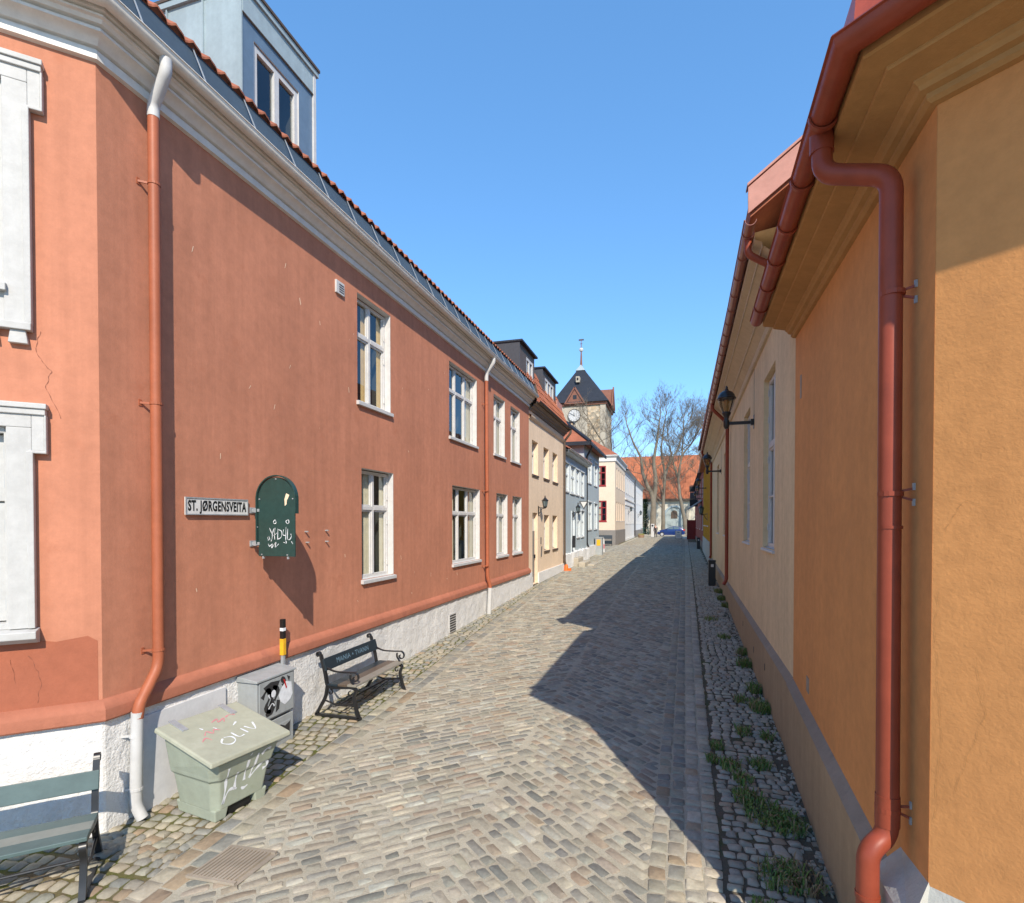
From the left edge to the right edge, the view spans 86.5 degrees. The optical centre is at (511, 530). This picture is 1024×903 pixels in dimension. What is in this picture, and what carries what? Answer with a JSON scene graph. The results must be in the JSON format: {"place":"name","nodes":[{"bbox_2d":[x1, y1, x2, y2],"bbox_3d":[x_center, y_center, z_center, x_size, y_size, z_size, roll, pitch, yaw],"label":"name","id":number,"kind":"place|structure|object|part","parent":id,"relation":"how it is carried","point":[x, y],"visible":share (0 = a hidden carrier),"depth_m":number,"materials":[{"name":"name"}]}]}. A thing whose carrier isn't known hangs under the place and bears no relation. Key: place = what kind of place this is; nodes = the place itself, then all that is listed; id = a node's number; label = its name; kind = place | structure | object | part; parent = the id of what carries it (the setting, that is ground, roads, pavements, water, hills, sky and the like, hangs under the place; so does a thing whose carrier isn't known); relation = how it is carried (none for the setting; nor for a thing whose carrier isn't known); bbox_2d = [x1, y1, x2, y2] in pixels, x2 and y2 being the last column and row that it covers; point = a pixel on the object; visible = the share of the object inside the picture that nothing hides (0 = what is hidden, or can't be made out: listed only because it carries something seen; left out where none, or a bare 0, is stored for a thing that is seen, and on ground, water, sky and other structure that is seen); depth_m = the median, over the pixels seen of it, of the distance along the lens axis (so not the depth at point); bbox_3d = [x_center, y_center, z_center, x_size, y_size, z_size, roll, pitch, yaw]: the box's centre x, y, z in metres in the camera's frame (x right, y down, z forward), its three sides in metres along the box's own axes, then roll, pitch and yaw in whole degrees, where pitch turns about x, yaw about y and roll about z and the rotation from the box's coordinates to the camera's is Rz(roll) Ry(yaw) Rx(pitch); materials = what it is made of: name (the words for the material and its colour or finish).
{"place":"outdoors","nodes":[
{"label":"outdoors","id":0,"kind":"place"},
{"bbox_2d":[0,536,637,902],"bbox_3d":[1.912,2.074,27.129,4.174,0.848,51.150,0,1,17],"label":"pavement","id":1,"kind":"structure","parent":0,"point":[145,851],"depth_m":4.85,"materials":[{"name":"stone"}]},
{"bbox_2d":[0,752,102,902],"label":"bench","id":2,"kind":"object","parent":1,"relation":"on","point":[43,836],"visible":0.99,"depth_m":4.21,"materials":[{"name":"teal wood"}]},
{"bbox_2d":[154,702,289,822],"bbox_3d":[-2.812,2.257,5.333,0.813,0.854,0.876,0,1,26],"label":"grit bin","id":3,"kind":"object","parent":1,"relation":"on","point":[219,756],"visible":1,"depth_m":5.14,"materials":[{"name":"green plastic"}]},
{"bbox_2d":[236,663,295,746],"bbox_3d":[-2.966,2.195,6.605,0.300,1.014,0.680,0,1,17],"label":"electrical cabinet","id":4,"kind":"object","parent":1,"relation":"on","point":[267,692],"visible":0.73,"depth_m":6.52,"materials":[{"name":"grey metal"}]},
{"bbox_3d":[-2.834,1.995,6.562,0.016,0.455,0.580,0,1,17],"label":"door","id":5,"kind":"part","parent":4,"relation":"part of","materials":[{"name":"grey metal"}]},
{"bbox_2d":[280,619,285,663],"bbox_3d":[-2.930,1.887,6.965,0.056,1.520,0.056,0,1,17],"label":"marker post","id":6,"kind":"object","parent":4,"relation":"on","point":[282,637],"visible":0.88,"depth_m":6.93,"materials":[{"name":"metal"}]},
{"bbox_2d":[315,633,406,719],"bbox_3d":[-2.207,2.111,8.099,0.720,0.890,1.360,0,1,17],"label":"bench","id":7,"kind":"object","parent":1,"relation":"on","point":[361,676],"visible":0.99,"depth_m":7.84,"materials":[{"name":"black metal"}]},
{"bbox_2d":[595,537,603,554],"bbox_3d":[5.823,1.037,36.267,0.510,1.250,0.860,0,1,17],"label":"utility cabinet","id":8,"kind":"object","parent":1,"relation":"on","point":[598,545],"visible":0.77,"depth_m":35.89,"materials":[{"name":"grey metal"}]},
{"bbox_2d":[599,535,611,545],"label":"bench","id":9,"kind":"object","parent":1,"relation":"on","point":[607,537],"visible":0.42,"depth_m":49.37,"materials":[{"name":"black metal"}]},
{"bbox_2d":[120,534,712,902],"bbox_3d":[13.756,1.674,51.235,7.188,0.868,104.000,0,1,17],"label":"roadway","id":10,"kind":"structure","parent":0,"point":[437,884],"depth_m":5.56,"materials":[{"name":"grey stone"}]},
{"bbox_2d":[651,524,653,536],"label":"ticket machine","id":11,"kind":"object","parent":10,"relation":"on","point":[652,528],"visible":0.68,"depth_m":77.38,"materials":[{"name":"white paint"}]},
{"bbox_2d":[675,530,681,538],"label":"board","id":12,"kind":"object","parent":10,"relation":"on","point":[678,534],"visible":1,"depth_m":68.38,"materials":[{"name":"white metal"}]},
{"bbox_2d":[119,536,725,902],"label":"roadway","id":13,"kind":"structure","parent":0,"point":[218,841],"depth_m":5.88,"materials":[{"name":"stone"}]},
{"bbox_2d":[185,844,278,885],"bbox_3d":[-2.256,2.701,4.412,0.501,0.034,0.460,0,1,17],"label":"drain grate","id":14,"kind":"object","parent":13,"relation":"on","point":[232,865],"visible":1,"depth_m":4.39,"materials":[{"name":"metal"}]},
{"bbox_2d":[564,564,570,570],"bbox_3d":[2.559,1.688,25.056,0.341,0.300,0.212,0,1,2],"label":"drain shoe","id":15,"kind":"object","parent":13,"relation":"on","point":[566,568],"visible":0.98,"depth_m":24.98,"materials":[{"name":"orange plastic"}]},
{"bbox_2d":[657,526,684,535],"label":"parked car","id":16,"kind":"object","parent":13,"relation":"on","point":[670,530],"visible":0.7,"depth_m":80.39,"materials":[{"name":"blue paint"}]},
{"bbox_2d":[149,0,851,456],"label":"sky","id":17,"kind":"structure","parent":0,"point":[564,172],"materials":[{"name":"blue"}]},
{"bbox_2d":[688,539,837,902],"bbox_3d":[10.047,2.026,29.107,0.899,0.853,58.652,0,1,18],"label":"pavement","id":18,"kind":"structure","parent":0,"point":[735,877],"depth_m":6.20,"materials":[{"name":"stone"}]},
{"bbox_2d":[687,519,695,538],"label":"red gate","id":19,"kind":"structure","parent":18,"relation":"on","point":[691,529],"depth_m":66.41,"materials":[{"name":"red wood"}]},
{"bbox_2d":[697,538,699,548],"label":"litter bin","id":20,"kind":"object","parent":18,"relation":"on","point":[698,543],"visible":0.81,"depth_m":43.17,"materials":[{"name":"black metal"}]},
{"bbox_2d":[708,560,715,585],"bbox_3d":[7.160,1.512,19.491,0.260,0.940,0.260,0,1,17],"label":"litter bin","id":21,"kind":"object","parent":18,"relation":"on","point":[711,572],"visible":0.96,"depth_m":19.38,"materials":[{"name":"black metal"}]},
{"bbox_2d":[704,588,835,902],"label":"weeds","id":22,"kind":"object","parent":18,"relation":"on","point":[776,816],"visible":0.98,"depth_m":5.08,"materials":[{"name":"green plant"}]},
{"bbox_3d":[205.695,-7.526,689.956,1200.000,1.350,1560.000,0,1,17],"label":"ground","id":23,"kind":"structure","parent":0,"visible":0},
{"bbox_2d":[0,0,538,837],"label":"red house","id":24,"kind":"structure","parent":23,"relation":"on","point":[216,280],"depth_m":5.79,"materials":[{"name":"paint"}]},
{"bbox_2d":[184,497,247,514],"bbox_3d":[-3.278,-0.270,6.075,0.020,0.191,0.867,0,1,17],"label":"street sign","id":25,"kind":"object","parent":24,"relation":"attached to","point":[204,506],"visible":1,"depth_m":6.02,"materials":[{"name":"white metal"}]},
{"bbox_2d":[249,475,298,558],"bbox_3d":[-2.840,-0.166,6.500,0.642,0.999,0.100,0,1,17],"label":"projecting sign","id":26,"kind":"object","parent":24,"relation":"attached to","point":[275,510],"visible":1,"depth_m":6.48,"materials":[{"name":"green metal"}]},
{"bbox_2d":[356,292,393,416],"bbox_3d":[-2.730,-2.948,9.385,0.920,1.807,1.130,0,1,17],"label":"window","id":27,"kind":"structure","parent":24,"relation":"in","point":[373,329],"depth_m":9.73,"materials":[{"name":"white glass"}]},
{"bbox_2d":[361,468,396,583],"bbox_3d":[-2.702,-0.090,9.524,0.920,1.907,1.110,0,1,17],"label":"window","id":28,"kind":"structure","parent":24,"relation":"in","point":[377,488],"depth_m":9.82,"materials":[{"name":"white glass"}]},
{"bbox_2d":[449,361,478,448],"bbox_3d":[-1.560,-2.991,13.309,0.920,1.777,1.860,0,1,17],"label":"window","id":29,"kind":"structure","parent":24,"relation":"in","point":[462,391],"depth_m":13.97,"materials":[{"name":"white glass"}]},
{"bbox_2d":[452,485,481,566],"bbox_3d":[-1.505,-0.124,13.539,0.920,1.897,1.910,0,1,17],"label":"window","id":30,"kind":"structure","parent":24,"relation":"in","point":[465,502],"depth_m":14.22,"materials":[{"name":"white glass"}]},
{"bbox_2d":[493,394,506,459],"bbox_3d":[-0.761,-3.016,15.993,0.920,1.747,1.120,0,1,17],"label":"window","id":31,"kind":"structure","parent":24,"relation":"in","point":[499,406],"depth_m":16.34,"materials":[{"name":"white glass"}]},
{"bbox_2d":[496,493,508,558],"bbox_3d":[-0.686,-0.160,16.284,0.920,1.887,1.140,0,1,17],"label":"window","id":32,"kind":"structure","parent":24,"relation":"in","point":[501,500],"depth_m":16.64,"materials":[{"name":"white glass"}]},
{"bbox_2d":[510,406,520,465],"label":"window","id":33,"kind":"structure","parent":24,"relation":"in","point":[515,416],"depth_m":17.93,"materials":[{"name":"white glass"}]},
{"bbox_2d":[512,496,522,554],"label":"window","id":34,"kind":"structure","parent":24,"relation":"in","point":[516,500],"depth_m":18.19,"materials":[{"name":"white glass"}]},
{"bbox_2d":[450,339,571,587],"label":"peach house","id":35,"kind":"structure","parent":23,"relation":"on","point":[549,428],"depth_m":21.50,"materials":[{"name":"beige plaster"},{"name":"orange-red roof tile"},{"name":"dark grey metal"}]},
{"bbox_2d":[532,513,535,582],"bbox_3d":[0.739,0.643,20.046,0.110,2.620,0.780,0,1,17],"label":"door","id":36,"kind":"structure","parent":35,"relation":"in","point":[533,532],"depth_m":20.24,"materials":[{"name":"white paint"}]},
{"bbox_2d":[532,443,538,477],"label":"window","id":37,"kind":"structure","parent":35,"relation":"in","point":[533,475],"depth_m":20.39,"materials":[{"name":"white paint"}]},
{"bbox_2d":[538,496,547,514],"bbox_3d":[1.176,-0.958,20.403,0.390,0.750,0.225,0,1,17],"label":"wall lantern","id":38,"kind":"object","parent":35,"relation":"attached to","point":[545,501],"depth_m":20.34,"materials":[{"name":"black metal"}]},
{"bbox_2d":[543,450,549,481],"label":"window","id":39,"kind":"structure","parent":35,"relation":"in","point":[544,478],"depth_m":22.14,"materials":[{"name":"white paint"}]},
{"bbox_2d":[544,516,549,552],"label":"window","id":40,"kind":"structure","parent":35,"relation":"in","point":[546,551],"depth_m":22.24,"materials":[{"name":"white paint"}]},
{"bbox_2d":[552,455,557,484],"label":"window","id":41,"kind":"structure","parent":35,"relation":"in","point":[553,455],"depth_m":23.79,"materials":[{"name":"white paint"}]},
{"bbox_2d":[552,516,557,550],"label":"window","id":42,"kind":"structure","parent":35,"relation":"in","point":[553,516],"depth_m":23.85,"materials":[{"name":"white paint"}]},
{"bbox_2d":[563,445,592,567],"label":"blue house","id":43,"kind":"structure","parent":23,"relation":"on","point":[576,525],"depth_m":28.16,"materials":[{"name":"white paint"}]},
{"bbox_2d":[566,460,569,492],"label":"window","id":44,"kind":"structure","parent":43,"relation":"in","point":[567,485],"depth_m":26.48,"materials":[{"name":"blue paint"}]},
{"bbox_2d":[568,463,575,494],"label":"window","id":45,"kind":"structure","parent":43,"relation":"in","point":[572,471],"depth_m":27.96,"materials":[{"name":"blue paint"}]},
{"bbox_2d":[571,511,574,552],"bbox_3d":[3.065,0.164,27.736,0.130,2.350,1.000,0,1,17],"label":"door","id":46,"kind":"structure","parent":43,"relation":"in","point":[572,519],"depth_m":27.92,"materials":[{"name":"blue paint"}]},
{"bbox_2d":[573,504,579,517],"bbox_3d":[3.300,-1.036,27.700,0.390,0.750,0.225,0,1,17],"label":"wall lantern","id":47,"kind":"object","parent":43,"relation":"attached to","point":[578,508],"depth_m":27.64,"materials":[{"name":"black metal"}]},
{"bbox_2d":[576,467,579,496],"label":"window","id":48,"kind":"structure","parent":43,"relation":"in","point":[577,473],"depth_m":29.36,"materials":[{"name":"blue paint"}]},
{"bbox_2d":[576,510,580,537],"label":"window","id":49,"kind":"structure","parent":43,"relation":"in","point":[578,515],"depth_m":29.51,"materials":[{"name":"blue paint"}]},
{"bbox_2d":[579,509,584,537],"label":"window","id":50,"kind":"structure","parent":43,"relation":"in","point":[582,514],"depth_m":30.96,"materials":[{"name":"blue paint"}]},
{"bbox_2d":[580,470,584,497],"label":"window","id":51,"kind":"structure","parent":43,"relation":"in","point":[582,477],"depth_m":30.53,"materials":[{"name":"blue paint"}]},
{"bbox_2d":[579,501,587,508],"bbox_3d":[3.760,-1.353,28.870,0.600,0.450,0.055,0,1,17],"label":"triangle sign","id":52,"kind":"object","parent":43,"relation":"attached to","point":[583,504],"visible":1,"depth_m":28.83,"materials":[{"name":"grey metal"}]},
{"bbox_2d":[564,421,606,556],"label":"blue house","id":53,"kind":"structure","parent":23,"relation":"on","point":[581,443],"depth_m":34.62,"materials":[{"name":"white paint"}]},
{"bbox_2d":[588,456,591,484],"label":"window","id":54,"kind":"structure","parent":53,"relation":"in","point":[589,468],"depth_m":34.56,"materials":[{"name":"blue paint"}]},
{"bbox_2d":[588,500,592,530],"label":"window","id":55,"kind":"structure","parent":53,"relation":"in","point":[589,504],"depth_m":34.64,"materials":[{"name":"blue paint"}]},
{"bbox_2d":[594,460,597,487],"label":"window","id":56,"kind":"structure","parent":53,"relation":"in","point":[595,466],"depth_m":37.19,"materials":[{"name":"blue paint"}]},
{"bbox_2d":[594,502,597,529],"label":"window","id":57,"kind":"structure","parent":53,"relation":"in","point":[595,506],"depth_m":37.28,"materials":[{"name":"blue paint"}]},
{"bbox_2d":[574,556,598,566],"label":"stone steps","id":58,"kind":"structure","parent":23,"relation":"on","point":[579,561],"depth_m":27.27,"materials":[{"name":"beige stone"}]},
{"bbox_2d":[564,387,638,458],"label":"bare tree","id":59,"kind":"object","parent":23,"relation":"on","point":[600,427],"visible":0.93,"depth_m":99.95,"materials":[{"name":"brown plant"}]},
{"bbox_2d":[591,440,627,544],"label":"cream house","id":60,"kind":"structure","parent":23,"relation":"on","point":[613,466],"depth_m":50.70,"materials":[{"name":"white paint"}]},
{"bbox_2d":[599,466,605,486],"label":"window","id":61,"kind":"structure","parent":60,"relation":"in","point":[602,469],"depth_m":50.76,"materials":[{"name":"red paint"}]},
{"bbox_2d":[599,501,606,521],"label":"window","id":62,"kind":"structure","parent":60,"relation":"in","point":[602,504],"depth_m":50.83,"materials":[{"name":"red paint"}]},
{"bbox_2d":[556,339,699,532],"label":"church","id":63,"kind":"structure","parent":23,"relation":"on","point":[576,388],"depth_m":118.66,"materials":[{"name":"stone"}]},
{"bbox_2d":[625,468,636,540],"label":"white house","id":64,"kind":"structure","parent":23,"relation":"on","point":[630,501],"depth_m":66.94,"materials":[{"name":"paint"}]},
{"bbox_2d":[634,480,643,537],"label":"white house","id":65,"kind":"structure","parent":23,"relation":"on","point":[639,504],"depth_m":85.19,"materials":[{"name":"paint"}]},
{"bbox_2d":[643,498,648,533],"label":"evergreen shrub","id":66,"kind":"object","parent":23,"relation":"on","point":[645,508],"visible":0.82,"depth_m":96.08,"materials":[{"name":"green plant"}]},
{"bbox_2d":[615,383,679,533],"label":"bare tree","id":67,"kind":"object","parent":23,"relation":"on","point":[653,494],"visible":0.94,"depth_m":93.74,"materials":[{"name":"brown plant"}]},
{"bbox_2d":[638,383,704,529],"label":"bare tree","id":68,"kind":"object","parent":23,"relation":"on","point":[664,480],"visible":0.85,"depth_m":93.95,"materials":[{"name":"brown plant"}]},
{"bbox_2d":[644,392,707,533],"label":"bare tree","id":69,"kind":"object","parent":23,"relation":"on","point":[682,453],"visible":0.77,"depth_m":94.18,"materials":[{"name":"brown plant"}]},
{"bbox_2d":[687,472,703,548],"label":"red house","id":70,"kind":"structure","parent":23,"relation":"on","point":[699,524],"depth_m":50.17,"materials":[{"name":"grey wood"}]},
{"bbox_2d":[689,485,695,491],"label":"hanging sign","id":71,"kind":"object","parent":70,"relation":"attached to","point":[692,488],"visible":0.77,"depth_m":63.56,"materials":[{"name":"black metal"}]},
{"bbox_2d":[690,498,697,505],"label":"hanging sign","id":72,"kind":"object","parent":70,"relation":"attached to","point":[693,501],"visible":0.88,"depth_m":53.09,"materials":[{"name":"black metal"}]},
{"bbox_2d":[690,491,697,497],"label":"hanging sign","id":73,"kind":"object","parent":70,"relation":"attached to","point":[692,495],"visible":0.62,"depth_m":58.80,"materials":[{"name":"black metal"}]},
{"bbox_2d":[687,394,708,471],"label":"bare tree","id":74,"kind":"object","parent":23,"relation":"on","point":[698,455],"visible":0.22,"depth_m":98.48,"materials":[{"name":"brown plant"}]},
{"bbox_2d":[698,455,712,561],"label":"yellow house","id":75,"kind":"structure","parent":23,"relation":"on","point":[706,512],"depth_m":33.63,"materials":[{"name":"concrete"}]},
{"bbox_2d":[696,477,705,489],"bbox_3d":[11.995,-3.302,34.467,0.670,1.420,0.340,0,1,17],"label":"street lamp","id":76,"kind":"object","parent":75,"relation":"attached to","point":[698,480],"visible":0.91,"depth_m":34.45,"materials":[{"name":"black metal"}]},
{"bbox_2d":[698,504,706,519],"bbox_3d":[11.258,-1.101,32.110,0.546,1.050,0.315,0,1,17],"label":"wall lantern","id":77,"kind":"object","parent":75,"relation":"attached to","point":[701,508],"depth_m":32.06,"materials":[{"name":"black metal"}]},
{"bbox_2d":[698,135,802,749],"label":"beige house","id":78,"kind":"structure","parent":23,"relation":"on","point":[752,490],"depth_m":8.77,"materials":[{"name":"white paint"}]},
{"bbox_2d":[702,444,721,473],"bbox_3d":[7.254,-2.753,19.712,0.670,1.420,0.340,0,1,17],"label":"street lamp","id":79,"kind":"object","parent":78,"relation":"attached to","point":[707,456],"visible":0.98,"depth_m":19.69,"materials":[{"name":"black metal"}]},
{"bbox_2d":[717,386,753,428],"bbox_3d":[4.196,-2.611,10.190,0.670,1.420,0.340,0,1,17],"label":"street lamp","id":80,"kind":"object","parent":78,"relation":"attached to","point":[726,395],"visible":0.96,"depth_m":10.19,"materials":[{"name":"black metal"}]},
{"bbox_2d":[742,416,749,544],"bbox_3d":[5.264,-1.096,11.195,0.891,2.740,1.262,0,1,17],"label":"window","id":81,"kind":"structure","parent":78,"relation":"in","point":[748,425],"depth_m":11.78,"materials":[{"name":"white paint"}]},
{"bbox_2d":[760,373,774,553],"bbox_3d":[4.291,-1.051,8.163,0.891,2.740,1.292,0,1,17],"label":"window","id":82,"kind":"structure","parent":78,"relation":"in","point":[771,392],"depth_m":8.72,"materials":[{"name":"white paint"}]},
{"bbox_2d":[749,0,1023,902],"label":"ochre house","id":83,"kind":"structure","parent":23,"relation":"on","point":[892,280],"depth_m":2.70,"materials":[{"name":"paint"}]}
]}

